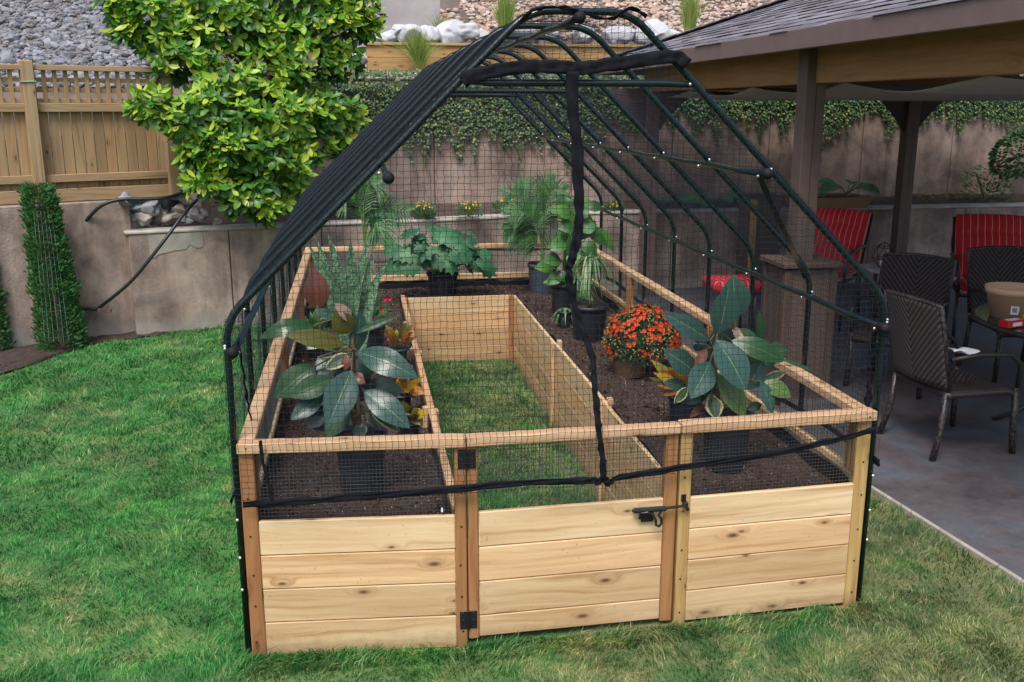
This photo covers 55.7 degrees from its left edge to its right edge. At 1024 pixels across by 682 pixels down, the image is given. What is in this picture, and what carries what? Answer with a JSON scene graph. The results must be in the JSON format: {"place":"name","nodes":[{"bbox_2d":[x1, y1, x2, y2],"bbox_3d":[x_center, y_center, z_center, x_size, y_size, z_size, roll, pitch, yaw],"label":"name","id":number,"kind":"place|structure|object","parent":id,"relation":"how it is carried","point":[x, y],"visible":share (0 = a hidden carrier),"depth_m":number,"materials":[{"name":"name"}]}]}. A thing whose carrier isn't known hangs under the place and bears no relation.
{"place":"outdoors","nodes":[
{"label":"outdoors","id":0,"kind":"place"},
{"bbox_2d":[0,0,149,88],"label":"rubble slope","id":1,"kind":"structure","parent":0,"point":[47,33],"depth_m":11.07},
{"bbox_2d":[0,331,167,374],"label":"mulch bed","id":2,"kind":"object","parent":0,"point":[17,358],"visible":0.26,"depth_m":8.14,"materials":[{"name":"brown soil"}]},
{"bbox_2d":[0,281,15,350],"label":"arborvitae","id":3,"kind":"object","parent":2,"relation":"on","point":[4,319],"visible":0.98,"depth_m":8.17,"materials":[{"name":"green plant"}]},
{"bbox_2d":[15,181,92,351],"bbox_3d":[-3.861,-0.634,8.166,0.493,1.429,0.472,-2,14,-9],"label":"arborvitae","id":4,"kind":"object","parent":2,"relation":"on","point":[32,245],"visible":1,"depth_m":8.10,"materials":[{"name":"green plant"}]},
{"bbox_2d":[7,156,188,373],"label":"ground","id":5,"kind":"structure","parent":0,"point":[133,203],"depth_m":22.86,"materials":[{"name":"brown soil"}]},
{"bbox_2d":[0,199,134,348],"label":"retaining wall","id":6,"kind":"structure","parent":5,"relation":"on","point":[98,248],"depth_m":8.50,"materials":[{"name":"paint"}]},
{"bbox_2d":[83,306,95,310],"bbox_3d":[-4.004,-0.309,8.516,0.685,0.124,0.035,-3,14,-13],"label":"hose","id":7,"kind":"object","parent":6,"relation":"attached to","point":[89,308],"visible":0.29,"depth_m":8.57,"materials":[{"name":"black rubber"}]},
{"bbox_2d":[0,60,181,204],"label":"wooden fence","id":8,"kind":"object","parent":6,"relation":"on","point":[31,124],"visible":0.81,"depth_m":8.39,"materials":[{"name":"brown wood"}]},
{"bbox_2d":[97,308,111,312],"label":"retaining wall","id":9,"kind":"structure","parent":6,"relation":"attached to","point":[106,310],"depth_m":8.58,"materials":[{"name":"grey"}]},
{"bbox_2d":[118,192,130,205],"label":"stone","id":10,"kind":"object","parent":6,"relation":"on","point":[124,203],"visible":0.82,"depth_m":8.54,"materials":[{"name":"grey stone"}]},
{"bbox_2d":[85,191,185,221],"bbox_3d":[-3.245,-1.235,8.709,1.187,0.448,0.366,-11,17,-38],"label":"hose","id":11,"kind":"object","parent":6,"relation":"on","point":[95,210],"visible":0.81,"depth_m":8.48,"materials":[{"name":"black rubber"}]},
{"bbox_2d":[96,197,197,310],"bbox_3d":[-3.079,-0.872,8.779,0.486,1.090,1.308,12,18,41],"label":"hose","id":12,"kind":"object","parent":6,"relation":"attached to","point":[153,254],"visible":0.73,"depth_m":8.51,"materials":[{"name":"black rubber"}]},
{"bbox_2d":[123,202,1023,336],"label":"retaining wall","id":13,"kind":"structure","parent":5,"relation":"on","point":[191,277],"depth_m":9.36,"materials":[{"name":"paint"}]},
{"bbox_2d":[212,218,221,224],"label":"stone","id":14,"kind":"object","parent":13,"relation":"on","point":[217,221],"visible":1,"depth_m":9.09,"materials":[{"name":"grey stone"}]},
{"bbox_2d":[409,200,436,217],"bbox_3d":[-0.897,-1.335,9.755,0.283,0.183,0.285,-2,14,-9],"label":"marigold","id":15,"kind":"object","parent":13,"relation":"on","point":[424,209],"visible":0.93,"depth_m":9.74,"materials":[{"name":"green plant"}]},
{"bbox_2d":[374,248,549,262],"bbox_3d":[-0.358,-0.895,9.888,2.108,0.097,0.099,-5,14,-19],"label":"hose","id":16,"kind":"object","parent":13,"relation":"attached to","point":[495,249],"visible":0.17,"depth_m":9.93,"materials":[{"name":"rubber"}]},
{"bbox_2d":[454,200,483,216],"bbox_3d":[-0.436,-1.345,9.831,0.324,0.167,0.315,-2,14,-9],"label":"marigold","id":17,"kind":"object","parent":13,"relation":"on","point":[464,206],"visible":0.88,"depth_m":9.82,"materials":[{"name":"green plant"}]},
{"bbox_2d":[783,193,873,207],"bbox_3d":[3.625,-1.612,11.139,0.841,0.117,0.580,-2,14,-9],"label":"planter box","id":18,"kind":"object","parent":13,"relation":"on","point":[839,200],"visible":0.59,"depth_m":10.90,"materials":[{"name":"brown wood"}]},
{"bbox_2d":[818,178,880,194],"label":"hosta","id":19,"kind":"object","parent":18,"relation":"in","point":[828,185],"visible":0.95,"depth_m":11.03,"materials":[{"name":"green plant"}]},
{"bbox_2d":[871,486,1023,587],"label":"patio edge","id":20,"kind":"object","parent":5,"relation":"on","point":[970,549],"visible":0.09,"depth_m":4.60,"materials":[{"name":"concrete"}]},
{"bbox_2d":[0,321,1023,681],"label":"lawn","id":21,"kind":"structure","parent":0,"point":[626,674],"depth_m":4.25,"materials":[{"name":"green plant"}]},
{"bbox_2d":[236,241,877,655],"bbox_3d":[-0.161,0.160,6.125,2.448,0.865,5.110,-2,14,-9],"label":"raised garden bed","id":22,"kind":"object","parent":21,"relation":"on","point":[666,547],"visible":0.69,"depth_m":3.75,"materials":[{"name":"brown wood"}]},
{"bbox_2d":[259,283,834,519],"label":"soil","id":23,"kind":"structure","parent":22,"relation":"in","point":[630,399],"depth_m":4.42,"materials":[{"name":"brown soil"}]},
{"bbox_2d":[305,309,329,360],"bbox_3d":[-1.224,-0.033,6.016,0.186,0.320,0.217,-4,14,-17],"label":"croton","id":24,"kind":"object","parent":23,"relation":"on","point":[314,321],"visible":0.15,"depth_m":6.00,"materials":[{"name":"plant"}]},
{"bbox_2d":[303,269,334,431],"bbox_3d":[-0.925,0.045,4.697,0.166,0.791,0.162,-2,14,-9],"label":"rubber plant","id":25,"kind":"object","parent":23,"relation":"on","point":[316,281],"visible":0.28,"depth_m":4.63,"materials":[{"name":"red plant"}]},
{"bbox_2d":[307,303,330,327],"bbox_3d":[-1.351,-0.244,6.892,0.217,0.319,0.218,-2,14,-9],"label":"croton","id":26,"kind":"object","parent":23,"relation":"on","point":[328,324],"visible":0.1,"depth_m":6.89,"materials":[{"name":"plant"}]},
{"bbox_2d":[260,303,418,494],"bbox_3d":[-0.684,0.241,3.872,0.613,0.799,0.311,-2,14,-9],"label":"rubber plant","id":27,"kind":"object","parent":23,"relation":"on","point":[367,367],"visible":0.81,"depth_m":3.84,"materials":[{"name":"green plant"}]},
{"bbox_2d":[308,234,386,400],"bbox_3d":[-0.860,-0.134,5.200,0.348,0.901,0.248,-12,18,-41],"label":"snake plant","id":28,"kind":"object","parent":23,"relation":"on","point":[358,294],"visible":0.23,"depth_m":5.13,"materials":[{"name":"green plant"}]},
{"bbox_2d":[335,172,415,347],"bbox_3d":[-0.813,-0.479,5.985,0.436,1.203,0.525,7,15,25],"label":"potted palm","id":29,"kind":"object","parent":23,"relation":"on","point":[386,210],"visible":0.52,"depth_m":5.89,"materials":[{"name":"plant"}]},
{"bbox_2d":[372,288,392,317],"bbox_3d":[-0.940,-0.165,6.370,0.309,0.410,0.236,-2,14,-9],"label":"croton","id":30,"kind":"object","parent":23,"relation":"on","point":[377,307],"visible":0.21,"depth_m":6.35,"materials":[{"name":"plant"}]},
{"bbox_2d":[384,322,417,358],"bbox_3d":[-0.669,0.026,5.852,0.198,0.284,0.185,-2,14,-9],"label":"croton","id":31,"kind":"object","parent":23,"relation":"on","point":[404,336],"visible":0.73,"depth_m":5.83,"materials":[{"name":"plant"}]},
{"bbox_2d":[397,377,425,412],"bbox_3d":[-0.537,0.261,4.999,0.200,0.228,0.143,2,14,7],"label":"croton","id":32,"kind":"object","parent":23,"relation":"on","point":[407,386],"visible":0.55,"depth_m":4.97,"materials":[{"name":"plant"}]},
{"bbox_2d":[398,401,427,434],"bbox_3d":[-0.492,0.376,4.583,0.182,0.202,0.169,-2,14,-9],"label":"croton","id":33,"kind":"object","parent":23,"relation":"on","point":[414,413],"visible":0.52,"depth_m":4.57,"materials":[{"name":"plant"}]},
{"bbox_2d":[381,224,496,296],"bbox_3d":[-0.576,-0.630,7.849,0.941,0.618,0.751,-2,14,-9],"label":"lobed leaf plant","id":34,"kind":"object","parent":23,"relation":"on","point":[454,256],"visible":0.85,"depth_m":7.66,"materials":[{"name":"plant"}]},
{"bbox_2d":[495,171,574,294],"bbox_3d":[0.246,-0.905,8.114,0.782,1.027,0.365,-2,14,-9],"label":"potted palm","id":35,"kind":"object","parent":23,"relation":"on","point":[533,277],"visible":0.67,"depth_m":8.07,"materials":[{"name":"plant"}]},
{"bbox_2d":[549,308,571,328],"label":"spider plant","id":36,"kind":"object","parent":23,"relation":"on","point":[565,314],"visible":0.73,"depth_m":6.88,"materials":[{"name":"green plant"}]},
{"bbox_2d":[534,193,614,316],"bbox_3d":[0.487,-0.629,7.209,0.655,0.918,0.293,-2,14,-9],"label":"broad leaf plant","id":37,"kind":"object","parent":23,"relation":"on","point":[566,239],"visible":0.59,"depth_m":7.17,"materials":[{"name":"plant"}]},
{"bbox_2d":[573,272,600,300],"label":"spider plant","id":38,"kind":"object","parent":23,"relation":"on","point":[577,282],"visible":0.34,"depth_m":7.87,"materials":[{"name":"green plant"}]},
{"bbox_2d":[563,253,616,341],"bbox_3d":[0.512,-0.305,6.554,0.362,0.597,0.395,-2,14,-9],"label":"spider plant","id":39,"kind":"object","parent":23,"relation":"on","point":[602,307],"visible":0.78,"depth_m":6.48,"materials":[{"name":"green plant"}]},
{"bbox_2d":[601,298,682,377],"bbox_3d":[0.767,-0.022,5.712,0.482,0.443,0.489,-2,14,-9],"label":"chrysanthemum","id":40,"kind":"object","parent":23,"relation":"on","point":[650,332],"visible":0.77,"depth_m":5.60,"materials":[{"name":"plant"}]},
{"bbox_2d":[649,347,701,421],"bbox_3d":[0.806,0.222,4.756,0.283,0.419,0.182,-2,14,-9],"label":"croton","id":41,"kind":"object","parent":23,"relation":"on","point":[680,409],"visible":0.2,"depth_m":4.72,"materials":[{"name":"plant"}]},
{"bbox_2d":[661,275,810,472],"bbox_3d":[0.953,0.146,4.164,0.680,0.846,0.264,-8,16,-29],"label":"rubber plant","id":42,"kind":"object","parent":23,"relation":"on","point":[738,388],"visible":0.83,"depth_m":4.13,"materials":[{"name":"green plant"}]},
{"bbox_2d":[223,7,890,652],"bbox_3d":[-0.123,-0.520,5.739,2.504,2.348,4.606,-2,14,-9],"label":"hoop frame","id":43,"kind":"object","parent":21,"relation":"on","point":[579,17],"visible":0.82,"depth_m":4.00,"materials":[{"name":"black metal"}]},
{"bbox_2d":[222,5,890,507],"bbox_3d":[-0.118,-0.806,5.635,2.534,1.754,4.666,-2,14,-9],"label":"netting cover","id":44,"kind":"object","parent":43,"relation":"on","point":[570,71],"visible":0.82,"depth_m":3.55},
{"bbox_2d":[0,0,1023,138],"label":"hill","id":45,"kind":"structure","parent":0,"point":[449,4],"depth_m":13.43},
{"bbox_2d":[352,53,367,63],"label":"boulder","id":46,"kind":"object","parent":45,"relation":"on","point":[365,59],"visible":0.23,"depth_m":11.53,"materials":[{"name":"white stone"}]},
{"bbox_2d":[343,0,439,66],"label":"garden wall","id":47,"kind":"structure","parent":45,"relation":"on","point":[405,12],"depth_m":13.07,"materials":[{"name":"paint"}]},
{"bbox_2d":[421,9,459,26],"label":"tall grass","id":48,"kind":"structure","parent":45,"relation":"on","point":[438,22],"depth_m":12.65,"materials":[{"name":"green plant"}]},
{"bbox_2d":[366,42,640,70],"bbox_3d":[0.287,-3.542,12.165,4.218,0.317,0.690,-2,14,-9],"label":"timber planter","id":49,"kind":"object","parent":45,"relation":"on","point":[380,57],"visible":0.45,"depth_m":11.65,"materials":[{"name":"brown wood"}]},
{"bbox_2d":[376,30,397,41],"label":"boulder","id":50,"kind":"object","parent":49,"relation":"on","point":[389,36],"visible":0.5,"depth_m":11.96,"materials":[{"name":"white stone"}]},
{"bbox_2d":[391,24,402,35],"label":"boulder","id":51,"kind":"object","parent":50,"relation":"on","point":[396,29],"visible":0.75,"depth_m":11.99,"materials":[{"name":"white stone"}]},
{"bbox_2d":[397,24,420,41],"bbox_3d":[-1.300,-3.797,12.083,0.346,0.290,0.411,-2,14,-9],"label":"boulder","id":52,"kind":"object","parent":49,"relation":"on","point":[406,27],"visible":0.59,"depth_m":11.94,"materials":[{"name":"white stone"}]},
{"bbox_2d":[373,26,450,65],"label":"tall grass","id":53,"kind":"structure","parent":49,"relation":"on","point":[418,54],"depth_m":11.38,"materials":[{"name":"green plant"}]},
{"bbox_2d":[419,25,440,42],"bbox_3d":[-1.053,-3.832,12.171,0.378,0.250,0.324,5,15,20],"label":"boulder","id":54,"kind":"object","parent":49,"relation":"on","point":[433,31],"visible":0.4,"depth_m":12.03,"materials":[{"name":"white stone"}]},
{"bbox_2d":[436,19,467,42],"bbox_3d":[-0.772,-3.869,12.190,0.480,0.343,0.327,-12,18,-40],"label":"boulder","id":55,"kind":"object","parent":49,"relation":"on","point":[449,29],"visible":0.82,"depth_m":12.04,"materials":[{"name":"white stone"}]},
{"bbox_2d":[458,23,479,39],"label":"boulder","id":56,"kind":"object","parent":55,"relation":"on","point":[468,31],"visible":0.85,"depth_m":12.07,"materials":[{"name":"white stone"}]},
{"bbox_2d":[471,28,488,41],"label":"boulder","id":57,"kind":"object","parent":49,"relation":"on","point":[482,32],"visible":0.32,"depth_m":12.14,"materials":[{"name":"white stone"}]},
{"bbox_2d":[485,0,520,27],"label":"tall grass","id":58,"kind":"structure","parent":49,"relation":"on","point":[505,11],"depth_m":12.02,"materials":[{"name":"green plant"}]},
{"bbox_2d":[505,29,536,43],"bbox_3d":[0.089,-3.877,12.320,0.487,0.327,0.326,6,15,23],"label":"boulder","id":59,"kind":"object","parent":49,"relation":"on","point":[522,30],"visible":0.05,"depth_m":12.19,"materials":[{"name":"grey stone"}]},
{"bbox_2d":[534,31,559,43],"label":"boulder","id":60,"kind":"object","parent":49,"relation":"on","point":[547,41],"visible":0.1,"depth_m":12.26,"materials":[{"name":"grey stone"}]},
{"bbox_2d":[570,25,594,43],"bbox_3d":[0.917,-3.927,12.436,0.396,0.233,0.273,-13,19,-43],"label":"boulder","id":61,"kind":"object","parent":49,"relation":"on","point":[584,37],"visible":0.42,"depth_m":12.33,"materials":[{"name":"white stone"}]},
{"bbox_2d":[602,26,635,44],"bbox_3d":[1.383,-3.939,12.515,0.454,0.267,0.326,3,14,14],"label":"boulder","id":62,"kind":"object","parent":49,"relation":"on","point":[620,39],"visible":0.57,"depth_m":12.39,"materials":[{"name":"white stone"}]},
{"bbox_2d":[631,19,673,44],"bbox_3d":[1.821,-4.002,12.553,0.509,0.331,0.335,-5,14,-20],"label":"boulder","id":63,"kind":"object","parent":49,"relation":"on","point":[660,28],"visible":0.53,"depth_m":12.46,"materials":[{"name":"white stone"}]},
{"bbox_2d":[674,0,709,30],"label":"tall grass","id":64,"kind":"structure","parent":45,"relation":"on","point":[690,13],"depth_m":12.81,"materials":[{"name":"green plant"}]},
{"bbox_2d":[131,193,1023,228],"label":"terrace soil","id":65,"kind":"structure","parent":0,"point":[937,199],"depth_m":11.38,"materials":[{"name":"brown soil"}]},
{"bbox_2d":[130,212,152,228],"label":"stone","id":66,"kind":"object","parent":65,"relation":"on","point":[141,220],"visible":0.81,"depth_m":8.77,"materials":[{"name":"beige stone"}]},
{"bbox_2d":[130,204,141,213],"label":"stone","id":67,"kind":"object","parent":66,"relation":"on","point":[135,208],"visible":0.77,"depth_m":8.79,"materials":[{"name":"grey stone"}]},
{"bbox_2d":[140,200,159,215],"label":"stone","id":68,"kind":"object","parent":66,"relation":"on","point":[151,208],"visible":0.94,"depth_m":8.80,"materials":[{"name":"grey stone"}]},
{"bbox_2d":[160,211,181,226],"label":"stone","id":69,"kind":"object","parent":65,"relation":"on","point":[169,218],"visible":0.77,"depth_m":8.95,"materials":[{"name":"beige stone"}]},
{"bbox_2d":[161,199,179,209],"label":"stone","id":70,"kind":"object","parent":69,"relation":"on","point":[168,204],"visible":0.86,"depth_m":8.91,"materials":[{"name":"black stone"}]},
{"bbox_2d":[168,203,186,212],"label":"stone","id":71,"kind":"object","parent":69,"relation":"on","point":[180,208],"visible":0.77,"depth_m":8.97,"materials":[{"name":"beige stone"}]},
{"bbox_2d":[177,196,193,205],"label":"stone","id":72,"kind":"object","parent":71,"relation":"on","point":[185,201],"visible":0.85,"depth_m":8.99,"materials":[{"name":"grey stone"}]},
{"bbox_2d":[183,217,195,224],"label":"stone","id":73,"kind":"object","parent":65,"relation":"on","point":[189,221],"visible":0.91,"depth_m":9.03,"materials":[{"name":"grey stone"}]},
{"bbox_2d":[180,214,187,222],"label":"stone","id":74,"kind":"object","parent":73,"relation":"on","point":[183,220],"visible":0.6,"depth_m":9.02,"materials":[{"name":"grey stone"}]},
{"bbox_2d":[187,205,210,223],"bbox_3d":[-2.931,-1.181,9.068,0.221,0.171,0.294,-2,14,-9],"label":"stone","id":75,"kind":"object","parent":65,"relation":"on","point":[197,214],"visible":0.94,"depth_m":9.00,"materials":[{"name":"grey stone"}]},
{"bbox_2d":[89,0,387,229],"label":"broadleaf tree","id":76,"kind":"object","parent":65,"relation":"on","point":[250,151],"visible":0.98,"depth_m":8.63,"materials":[{"name":"green plant"}]},
{"bbox_2d":[491,199,513,210],"bbox_3d":[-0.061,-1.472,10.412,0.325,0.141,0.336,-2,14,-9],"label":"marigold","id":77,"kind":"object","parent":65,"relation":"on","point":[500,203],"visible":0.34,"depth_m":10.40,"materials":[{"name":"green plant"}]},
{"bbox_2d":[181,77,1023,217],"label":"ivy wall","id":78,"kind":"structure","parent":65,"relation":"on","point":[866,151],"depth_m":11.91,"materials":[{"name":"paint"}]},
{"bbox_2d":[350,73,640,78],"bbox_3d":[0.091,-3.160,11.595,4.130,0.075,0.200,-2,14,-9],"label":"concrete edging","id":79,"kind":"object","parent":78,"relation":"on","point":[507,76],"visible":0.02,"depth_m":11.48,"materials":[{"name":"grey concrete"}]},
{"bbox_2d":[214,66,1023,172],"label":"ivy","id":80,"kind":"object","parent":78,"relation":"hanging from","point":[365,100],"visible":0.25,"depth_m":11.35,"materials":[{"name":"green plant"}]},
{"bbox_2d":[603,199,624,211],"bbox_3d":[1.086,-1.447,10.325,0.248,0.133,0.237,-2,14,-9],"label":"marigold","id":81,"kind":"object","parent":65,"relation":"on","point":[615,208],"visible":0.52,"depth_m":10.31,"materials":[{"name":"green plant"}]},
{"bbox_2d":[657,194,703,206],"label":"hosta","id":82,"kind":"object","parent":65,"relation":"on","point":[690,199],"visible":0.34,"depth_m":10.98,"materials":[{"name":"green plant"}]},
{"bbox_2d":[698,190,737,207],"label":"hosta","id":83,"kind":"object","parent":65,"relation":"on","point":[727,196],"visible":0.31,"depth_m":11.20,"materials":[{"name":"green plant"}]},
{"bbox_2d":[917,190,934,200],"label":"plant","id":84,"kind":"object","parent":65,"relation":"on","point":[926,197],"visible":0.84,"depth_m":11.85,"materials":[{"name":"green plant"}]},
{"bbox_2d":[944,193,958,199],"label":"plant","id":85,"kind":"object","parent":65,"relation":"on","point":[952,196],"visible":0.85,"depth_m":12.00,"materials":[{"name":"green plant"}]},
{"bbox_2d":[958,162,1015,200],"bbox_3d":[5.830,-1.968,11.929,0.646,0.484,0.645,-2,14,-9],"label":"rose bush","id":86,"kind":"object","parent":65,"relation":"on","point":[983,193],"visible":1,"depth_m":11.92,"materials":[{"name":"green plant"}]},
{"bbox_2d":[988,128,1023,180],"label":"evergreen shrub","id":87,"kind":"object","parent":65,"relation":"on","point":[1017,171],"visible":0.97,"depth_m":11.84,"materials":[{"name":"green plant"}]},
{"bbox_2d":[440,0,774,38],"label":"rubble slope","id":88,"kind":"structure","parent":0,"point":[653,10],"depth_m":14.85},
{"bbox_2d":[611,279,1023,579],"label":"patio","id":89,"kind":"structure","parent":0,"point":[967,487],"depth_m":5.87,"materials":[{"name":"concrete"}]},
{"bbox_2d":[702,274,761,331],"bbox_3d":[1.914,-0.289,8.514,0.407,0.536,0.400,-2,14,-9],"label":"footstool","id":90,"kind":"object","parent":89,"relation":"on","point":[747,283],"visible":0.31,"depth_m":8.38,"materials":[{"name":"red fabric"}]},
{"bbox_2d":[735,194,783,292],"bbox_3d":[2.679,-1.065,10.576,0.397,1.049,0.340,-2,14,-9],"label":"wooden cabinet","id":91,"kind":"object","parent":89,"relation":"on","point":[742,258],"visible":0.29,"depth_m":10.44,"materials":[{"name":"brown wood"}]},
{"bbox_2d":[597,0,1023,399],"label":"pavilion","id":92,"kind":"structure","parent":89,"relation":"on","point":[911,65],"depth_m":6.55,"materials":[{"name":"brown wood"}]},
{"bbox_2d":[776,208,873,332],"bbox_3d":[2.956,-0.705,9.189,0.694,1.035,0.957,9,16,33],"label":"lounge chair","id":93,"kind":"object","parent":89,"relation":"on","point":[848,227],"visible":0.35,"depth_m":9.23,"materials":[{"name":"red fabric"}]},
{"bbox_2d":[853,263,880,326],"bbox_3d":[3.340,-0.385,8.800,0.360,0.587,0.360,-2,14,-9],"label":"side table","id":94,"kind":"object","parent":89,"relation":"on","point":[874,269],"visible":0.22,"depth_m":8.68,"materials":[{"name":"metal"}]},
{"bbox_2d":[843,253,956,399],"bbox_3d":[2.835,-0.138,7.065,0.588,0.935,0.647,11,17,38],"label":"wicker chair","id":95,"kind":"object","parent":89,"relation":"on","point":[929,277],"visible":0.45,"depth_m":7.16,"materials":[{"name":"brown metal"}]},
{"bbox_2d":[877,289,1023,461],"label":"wicker chair","id":96,"kind":"object","parent":89,"relation":"on","point":[919,335],"visible":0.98,"depth_m":5.62,"materials":[{"name":"black wicker"}]},
{"bbox_2d":[949,347,979,354],"bbox_3d":[2.582,0.056,5.552,0.160,0.030,0.076,2,14,8],"label":"cloth","id":97,"kind":"object","parent":96,"relation":"on","point":[965,350],"visible":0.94,"depth_m":5.53,"materials":[{"name":"white fabric"}]},
{"bbox_2d":[946,214,1023,343],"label":"lounge chair","id":98,"kind":"object","parent":89,"relation":"on","point":[972,230],"visible":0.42,"depth_m":8.75,"materials":[{"name":"red fabric"}]},
{"bbox_2d":[960,245,1023,381],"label":"wicker chair","id":99,"kind":"object","parent":89,"relation":"on","point":[996,263],"visible":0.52,"depth_m":7.59,"materials":[{"name":"black wicker"}]},
{"bbox_2d":[971,303,1023,420],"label":"patio table","id":100,"kind":"object","parent":89,"relation":"on","point":[980,315],"visible":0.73,"depth_m":6.08,"materials":[{"name":"black glass"}]},
{"bbox_2d":[985,282,1023,318],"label":"flower pot","id":101,"kind":"object","parent":100,"relation":"on","point":[1005,300],"visible":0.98,"depth_m":6.07,"materials":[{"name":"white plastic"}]},
{"bbox_2d":[872,241,893,266],"bbox_3d":[3.340,-0.781,8.704,0.182,0.226,0.207,-2,14,-9],"label":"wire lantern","id":102,"kind":"object","parent":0,"point":[878,246],"visible":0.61,"depth_m":8.70,"materials":[{"name":"black metal"}]},
{"bbox_2d":[999,317,1023,328],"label":"box","id":103,"kind":"object","parent":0,"point":[1016,322],"visible":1,"depth_m":5.83,"materials":[{"name":"red cardboard"}]},
{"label":"stone","id":104,"kind":"object","parent":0,"visible":0},
{"bbox_2d":[150,205,167,225],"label":"stone","id":105,"kind":"object","parent":104,"relation":"on","point":[156,220],"visible":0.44,"depth_m":8.95,"materials":[{"name":"grey stone"}]}
]}

